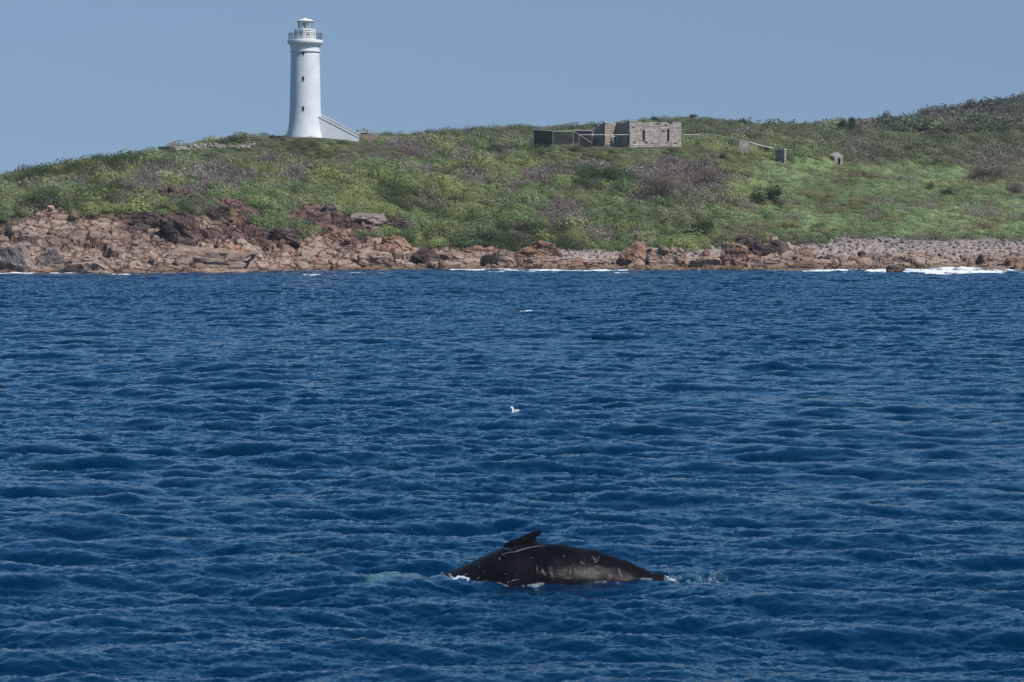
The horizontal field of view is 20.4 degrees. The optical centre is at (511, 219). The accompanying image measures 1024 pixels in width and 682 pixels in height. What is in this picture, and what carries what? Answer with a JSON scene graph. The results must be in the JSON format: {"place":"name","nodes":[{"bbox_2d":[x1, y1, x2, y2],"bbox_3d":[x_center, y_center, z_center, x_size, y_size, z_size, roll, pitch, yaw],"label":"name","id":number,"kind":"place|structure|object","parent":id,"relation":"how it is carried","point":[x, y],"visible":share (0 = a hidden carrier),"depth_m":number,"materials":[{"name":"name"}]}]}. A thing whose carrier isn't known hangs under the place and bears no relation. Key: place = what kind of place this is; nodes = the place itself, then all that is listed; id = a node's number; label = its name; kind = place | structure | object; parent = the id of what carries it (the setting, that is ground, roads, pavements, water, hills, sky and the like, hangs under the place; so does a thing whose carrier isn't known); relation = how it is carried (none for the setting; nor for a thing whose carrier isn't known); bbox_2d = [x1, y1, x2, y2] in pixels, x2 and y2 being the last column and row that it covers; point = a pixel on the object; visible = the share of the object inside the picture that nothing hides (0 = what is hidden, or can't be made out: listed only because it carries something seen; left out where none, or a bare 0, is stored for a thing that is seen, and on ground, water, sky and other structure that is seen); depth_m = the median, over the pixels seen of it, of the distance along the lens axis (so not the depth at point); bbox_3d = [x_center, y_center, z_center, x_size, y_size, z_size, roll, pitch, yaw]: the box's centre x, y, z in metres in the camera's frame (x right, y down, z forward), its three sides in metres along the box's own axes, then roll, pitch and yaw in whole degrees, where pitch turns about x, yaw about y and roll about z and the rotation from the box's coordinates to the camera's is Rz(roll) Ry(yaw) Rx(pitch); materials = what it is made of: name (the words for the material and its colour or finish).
{"place":"outdoors","nodes":[
{"label":"outdoors","id":0,"kind":"place"},
{"bbox_2d":[0,266,1023,681],"bbox_3d":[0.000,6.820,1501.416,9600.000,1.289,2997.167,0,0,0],"label":"sea","id":1,"kind":"structure","parent":0,"point":[338,474],"depth_m":78.61,"materials":[{"name":"liquid"}]},
{"bbox_2d":[443,531,666,585],"bbox_3d":[0.269,8.433,55.000,12.189,4.820,6.005,0,0,0],"label":"whale","id":2,"kind":"object","parent":1,"relation":"in","point":[528,558],"visible":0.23,"depth_m":54.50},
{"bbox_2d":[886,265,904,271],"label":"boulder","id":3,"kind":"object","parent":1,"relation":"in","point":[890,268],"visible":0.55,"depth_m":370.98,"materials":[{"name":"stone"}]},
{"bbox_2d":[981,266,1006,270],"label":"boulder","id":4,"kind":"object","parent":1,"relation":"in","point":[995,267],"visible":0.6,"depth_m":375.85,"materials":[{"name":"beige stone"}]},
{"bbox_2d":[0,133,1023,272],"bbox_3d":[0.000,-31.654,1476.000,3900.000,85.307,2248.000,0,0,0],"label":"headland","id":5,"kind":"structure","parent":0,"point":[242,230],"depth_m":397.73,"materials":[{"name":"brown stone"}]},
{"bbox_2d":[0,242,35,271],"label":"boulder","id":6,"kind":"object","parent":5,"relation":"on","point":[17,257],"visible":0.73,"depth_m":369.52,"materials":[{"name":"grey stone"}]},
{"bbox_2d":[36,247,63,268],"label":"boulder","id":7,"kind":"object","parent":5,"relation":"on","point":[53,258],"visible":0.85,"depth_m":372.98,"materials":[{"name":"grey stone"}]},
{"bbox_2d":[57,256,111,272],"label":"rock outcrop","id":8,"kind":"object","parent":5,"relation":"on","point":[92,264],"visible":0.73,"depth_m":370.10,"materials":[{"name":"beige stone"}]},
{"bbox_2d":[102,229,137,237],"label":"rock outcrop","id":9,"kind":"object","parent":5,"relation":"on","point":[114,232],"visible":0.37,"depth_m":382.77,"materials":[{"name":"beige stone"}]},
{"bbox_2d":[131,210,159,231],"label":"boulder","id":10,"kind":"object","parent":5,"relation":"on","point":[144,221],"visible":1,"depth_m":386.33,"materials":[{"name":"grey stone"}]},
{"bbox_2d":[158,147,172,151],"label":"concrete slab","id":11,"kind":"structure","parent":5,"relation":"on","point":[165,148],"depth_m":500.00,"materials":[{"name":"grey concrete"}]},
{"bbox_2d":[159,215,197,246],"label":"boulder","id":12,"kind":"object","parent":5,"relation":"on","point":[175,229],"visible":0.94,"depth_m":383.47,"materials":[{"name":"stone"}]},
{"bbox_2d":[166,246,255,272],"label":"rock outcrop","id":13,"kind":"object","parent":5,"relation":"on","point":[217,260],"visible":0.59,"depth_m":374.25,"materials":[{"name":"brown stone"}]},
{"bbox_2d":[173,141,254,151],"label":"rubble wall","id":14,"kind":"structure","parent":5,"relation":"on","point":[191,147],"depth_m":482.08,"materials":[{"name":"stone"}]},
{"bbox_2d":[211,205,233,226],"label":"boulder","id":15,"kind":"object","parent":5,"relation":"on","point":[222,215],"visible":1,"depth_m":393.32,"materials":[{"name":"grey stone"}]},
{"bbox_2d":[268,227,300,248],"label":"boulder","id":16,"kind":"object","parent":5,"relation":"on","point":[289,236],"visible":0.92,"depth_m":396.70,"materials":[{"name":"grey stone"}]},
{"bbox_2d":[291,256,313,268],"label":"boulder","id":17,"kind":"object","parent":5,"relation":"on","point":[303,262],"visible":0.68,"depth_m":393.39,"materials":[{"name":"brown stone"}]},
{"bbox_2d":[300,171,311,183],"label":"shrub","id":18,"kind":"object","parent":5,"relation":"on","point":[307,179],"visible":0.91,"depth_m":442.23,"materials":[{"name":"green plant"}]},
{"bbox_2d":[287,18,359,141],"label":"lighthouse","id":19,"kind":"object","parent":5,"relation":"on","point":[307,118],"visible":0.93,"depth_m":500.89,"materials":[{"name":"paint"}]},
{"bbox_2d":[319,202,337,218],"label":"boulder","id":20,"kind":"object","parent":5,"relation":"on","point":[327,208],"visible":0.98,"depth_m":417.72,"materials":[{"name":"grey stone"}]},
{"bbox_2d":[323,226,351,245],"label":"boulder","id":21,"kind":"object","parent":5,"relation":"on","point":[333,234],"visible":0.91,"depth_m":404.31,"materials":[{"name":"brown stone"}]},
{"bbox_2d":[360,132,376,141],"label":"wall","id":22,"kind":"structure","parent":5,"relation":"on","point":[367,136],"depth_m":512.00,"materials":[{"name":"stone"}]},
{"bbox_2d":[350,212,390,227],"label":"boulder","id":23,"kind":"object","parent":5,"relation":"on","point":[368,219],"visible":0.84,"depth_m":416.43,"materials":[{"name":"grey stone"}]},
{"bbox_2d":[357,251,392,267],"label":"boulder","id":24,"kind":"object","parent":5,"relation":"on","point":[377,258],"visible":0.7,"depth_m":395.98,"materials":[{"name":"brown stone"}]},
{"bbox_2d":[381,236,411,250],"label":"boulder","id":25,"kind":"object","parent":5,"relation":"on","point":[402,243],"visible":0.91,"depth_m":405.34,"materials":[{"name":"beige stone"}]},
{"bbox_2d":[389,219,417,229],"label":"boulder","id":26,"kind":"object","parent":5,"relation":"on","point":[402,224],"visible":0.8,"depth_m":415.63,"materials":[{"name":"grey stone"}]},
{"bbox_2d":[412,247,439,267],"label":"boulder","id":27,"kind":"object","parent":5,"relation":"on","point":[423,255],"visible":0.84,"depth_m":401.25,"materials":[{"name":"grey stone"}]},
{"bbox_2d":[413,218,464,235],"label":"shrub","id":28,"kind":"object","parent":5,"relation":"on","point":[439,226],"visible":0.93,"depth_m":413.40,"materials":[{"name":"green plant"}]},
{"bbox_2d":[440,166,454,178],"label":"shrub","id":29,"kind":"object","parent":5,"relation":"on","point":[446,173],"visible":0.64,"depth_m":460.12,"materials":[{"name":"green plant"}]},
{"bbox_2d":[439,252,465,261],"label":"boulder","id":30,"kind":"object","parent":5,"relation":"on","point":[448,256],"visible":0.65,"depth_m":400.85,"materials":[{"name":"brown stone"}]},
{"bbox_2d":[472,225,504,239],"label":"shrub","id":31,"kind":"object","parent":5,"relation":"on","point":[488,231],"visible":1,"depth_m":413.11,"materials":[{"name":"green plant"}]},
{"bbox_2d":[482,249,516,266],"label":"boulder","id":32,"kind":"object","parent":5,"relation":"on","point":[500,257],"visible":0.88,"depth_m":399.80,"materials":[{"name":"brown stone"}]},
{"bbox_2d":[0,115,1023,251],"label":"heath","id":33,"kind":"object","parent":5,"relation":"on","point":[903,157],"visible":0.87,"depth_m":448.37,"materials":[{"name":"green plant"}]},
{"bbox_2d":[0,186,1023,268],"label":"shore rubble","id":34,"kind":"object","parent":5,"relation":"on","point":[74,216],"visible":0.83,"depth_m":401.62,"materials":[{"name":"stone"}]},
{"bbox_2d":[515,241,557,258],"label":"boulder","id":35,"kind":"object","parent":5,"relation":"on","point":[543,248],"visible":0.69,"depth_m":404.45,"materials":[{"name":"brown stone"}]},
{"bbox_2d":[533,129,552,147],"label":"fence","id":36,"kind":"object","parent":5,"relation":"on","point":[541,139],"visible":0.8,"depth_m":504.07,"materials":[{"name":"metal"}]},
{"bbox_2d":[523,256,568,268],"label":"rock outcrop","id":37,"kind":"object","parent":5,"relation":"on","point":[537,259],"visible":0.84,"depth_m":399.45,"materials":[{"name":"brown stone"}]},
{"bbox_2d":[547,210,574,226],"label":"shrub","id":38,"kind":"object","parent":5,"relation":"on","point":[555,221],"visible":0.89,"depth_m":424.18,"materials":[{"name":"green plant"}]},
{"bbox_2d":[553,131,572,145],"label":"fence","id":39,"kind":"object","parent":5,"relation":"on","point":[557,137],"visible":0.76,"depth_m":502.99,"materials":[{"name":"metal"}]},
{"bbox_2d":[573,130,591,146],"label":"fence","id":40,"kind":"object","parent":5,"relation":"on","point":[584,140],"visible":0.81,"depth_m":505.48,"materials":[{"name":"metal"}]},
{"bbox_2d":[569,260,607,265],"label":"boulder","id":41,"kind":"object","parent":5,"relation":"on","point":[595,263],"visible":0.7,"depth_m":398.31,"materials":[{"name":"beige stone"}]},
{"bbox_2d":[592,163,609,169],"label":"shrub","id":42,"kind":"object","parent":5,"relation":"on","point":[605,166],"visible":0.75,"depth_m":465.27,"materials":[{"name":"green plant"}]},
{"bbox_2d":[579,134,628,134],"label":"path railing","id":43,"kind":"object","parent":5,"relation":"on","point":[603,134],"visible":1,"depth_m":500.97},
{"bbox_2d":[619,241,647,265],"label":"boulder","id":44,"kind":"object","parent":5,"relation":"on","point":[635,252],"visible":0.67,"depth_m":400.48,"materials":[{"name":"brown stone"}]},
{"bbox_2d":[592,121,680,146],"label":"stone ruin","id":45,"kind":"object","parent":5,"relation":"on","point":[654,134],"visible":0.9,"depth_m":505.82,"materials":[{"name":"grey stone"}]},
{"bbox_2d":[642,189,655,200],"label":"shrub","id":46,"kind":"object","parent":5,"relation":"on","point":[647,196],"visible":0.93,"depth_m":439.72,"materials":[{"name":"green plant"}]},
{"bbox_2d":[635,158,685,199],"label":"shrub","id":47,"kind":"object","parent":5,"relation":"on","point":[661,189],"visible":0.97,"depth_m":439.58,"materials":[{"name":"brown plant"}]},
{"bbox_2d":[646,246,687,265],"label":"boulder","id":48,"kind":"object","parent":5,"relation":"on","point":[662,256],"visible":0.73,"depth_m":399.73,"materials":[{"name":"brown stone"}]},
{"bbox_2d":[660,147,681,154],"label":"shrub","id":49,"kind":"object","parent":5,"relation":"on","point":[673,150],"visible":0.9,"depth_m":494.24,"materials":[{"name":"green plant"}]},
{"bbox_2d":[682,214,716,234],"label":"shrub","id":50,"kind":"object","parent":5,"relation":"on","point":[706,225],"visible":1,"depth_m":416.26,"materials":[{"name":"green plant"}]},
{"bbox_2d":[689,257,721,267],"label":"boulder","id":51,"kind":"object","parent":5,"relation":"on","point":[703,261],"visible":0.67,"depth_m":397.35,"materials":[{"name":"grey stone"}]},
{"bbox_2d":[686,160,734,185],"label":"shrub","id":52,"kind":"object","parent":5,"relation":"on","point":[717,178],"visible":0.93,"depth_m":453.20,"materials":[{"name":"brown plant"}]},
{"bbox_2d":[717,150,726,157],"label":"shrub","id":53,"kind":"object","parent":5,"relation":"on","point":[723,155],"visible":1,"depth_m":496.86,"materials":[{"name":"green plant"}]},
{"bbox_2d":[720,242,747,266],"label":"boulder","id":54,"kind":"object","parent":5,"relation":"on","point":[733,253],"visible":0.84,"depth_m":397.70,"materials":[{"name":"brown stone"}]},
{"bbox_2d":[739,139,747,151],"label":"wall remnant","id":55,"kind":"object","parent":5,"relation":"on","point":[743,145],"depth_m":512.00,"materials":[{"name":"stone"}]},
{"bbox_2d":[735,234,770,255],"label":"boulder","id":56,"kind":"object","parent":5,"relation":"on","point":[755,246],"visible":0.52,"depth_m":401.14,"materials":[{"name":"grey stone"}]},
{"bbox_2d":[749,185,767,204],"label":"shrub","id":57,"kind":"object","parent":5,"relation":"on","point":[758,196],"visible":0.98,"depth_m":443.82,"materials":[{"name":"green plant"}]},
{"bbox_2d":[749,141,773,153],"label":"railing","id":58,"kind":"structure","parent":5,"relation":"on","point":[761,145],"depth_m":512.93,"materials":[{"name":"grey metal"}]},
{"bbox_2d":[750,258,789,267],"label":"rock outcrop","id":59,"kind":"object","parent":5,"relation":"on","point":[758,262],"visible":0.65,"depth_m":395.24,"materials":[{"name":"beige stone"}]},
{"bbox_2d":[764,182,782,203],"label":"shrub","id":60,"kind":"object","parent":5,"relation":"on","point":[772,193],"visible":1,"depth_m":446.47,"materials":[{"name":"green plant"}]},
{"bbox_2d":[765,239,789,254],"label":"boulder","id":61,"kind":"object","parent":5,"relation":"on","point":[779,246],"visible":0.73,"depth_m":401.88,"materials":[{"name":"stone"}]},
{"bbox_2d":[774,149,786,163],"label":"retaining wall","id":62,"kind":"structure","parent":5,"relation":"on","point":[780,155],"depth_m":510.53,"materials":[{"name":"concrete"}]},
{"bbox_2d":[776,197,785,206],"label":"shrub","id":63,"kind":"object","parent":5,"relation":"on","point":[781,203],"visible":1,"depth_m":444.77,"materials":[{"name":"green plant"}]},
{"bbox_2d":[791,260,835,268],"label":"boulder","id":64,"kind":"object","parent":5,"relation":"on","point":[823,264],"visible":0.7,"depth_m":393.18,"materials":[{"name":"brown stone"}]},
{"bbox_2d":[830,152,842,164],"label":"stone hut","id":65,"kind":"object","parent":5,"relation":"on","point":[838,156],"visible":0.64,"depth_m":555.86,"materials":[{"name":"beige stone"}]},
{"bbox_2d":[836,118,847,128],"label":"tree","id":66,"kind":"object","parent":5,"relation":"on","point":[842,122],"visible":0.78,"depth_m":699.53,"materials":[{"name":"green plant"}]},
{"bbox_2d":[847,116,855,129],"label":"tree","id":67,"kind":"object","parent":5,"relation":"on","point":[852,123],"visible":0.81,"depth_m":704.62,"materials":[{"name":"green plant"}]},
{"bbox_2d":[857,251,865,256],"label":"boulder","id":68,"kind":"object","parent":5,"relation":"on","point":[861,253],"visible":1,"depth_m":397.84,"materials":[{"name":"stone"}]},
{"bbox_2d":[731,92,1023,135],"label":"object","id":69,"kind":"object","parent":5,"relation":"on","point":[998,114],"visible":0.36,"depth_m":815.88,"materials":[{"name":"green plant"}]},
{"bbox_2d":[879,110,892,118],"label":"tree","id":70,"kind":"object","parent":5,"relation":"on","point":[886,115],"visible":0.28,"depth_m":989.41,"materials":[{"name":"green plant"}]},
{"bbox_2d":[924,181,935,189],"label":"shrub","id":71,"kind":"object","parent":5,"relation":"on","point":[930,186],"visible":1,"depth_m":474.58,"materials":[{"name":"green plant"}]},
{"bbox_2d":[939,186,954,195],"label":"shrub","id":72,"kind":"object","parent":5,"relation":"on","point":[945,191],"visible":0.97,"depth_m":466.48,"materials":[{"name":"green plant"}]},
{"bbox_2d":[960,98,975,109],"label":"tree","id":73,"kind":"object","parent":5,"relation":"on","point":[971,103],"visible":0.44,"depth_m":984.25,"materials":[{"name":"green plant"}]},
{"bbox_2d":[979,99,989,108],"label":"tree","id":74,"kind":"object","parent":5,"relation":"on","point":[984,104],"visible":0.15,"depth_m":989.82,"materials":[{"name":"green plant"}]},
{"bbox_2d":[976,254,1003,265],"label":"boulder","id":75,"kind":"object","parent":5,"relation":"on","point":[988,259],"visible":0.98,"depth_m":393.16,"materials":[{"name":"brown stone"}]},
{"bbox_2d":[963,158,1016,179],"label":"shrub","id":76,"kind":"object","parent":5,"relation":"on","point":[981,171],"visible":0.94,"depth_m":508.99,"materials":[{"name":"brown plant"}]},
{"bbox_2d":[1006,94,1018,102],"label":"tree","id":77,"kind":"object","parent":5,"relation":"on","point":[1014,97],"visible":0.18,"depth_m":998.62,"materials":[{"name":"green plant"}]},
{"bbox_2d":[1004,256,1023,269],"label":"boulder","id":78,"kind":"object","parent":5,"relation":"on","point":[1011,262],"visible":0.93,"depth_m":391.24,"materials":[{"name":"brown stone"}]},
{"bbox_2d":[1005,173,1023,194],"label":"shrub","id":79,"kind":"object","parent":5,"relation":"on","point":[1015,189],"visible":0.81,"depth_m":476.83,"materials":[{"name":"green plant"}]},
{"bbox_2d":[0,0,1023,173],"label":"sky","id":80,"kind":"structure","parent":0,"point":[78,78],"materials":[{"name":"blue"}]}
]}

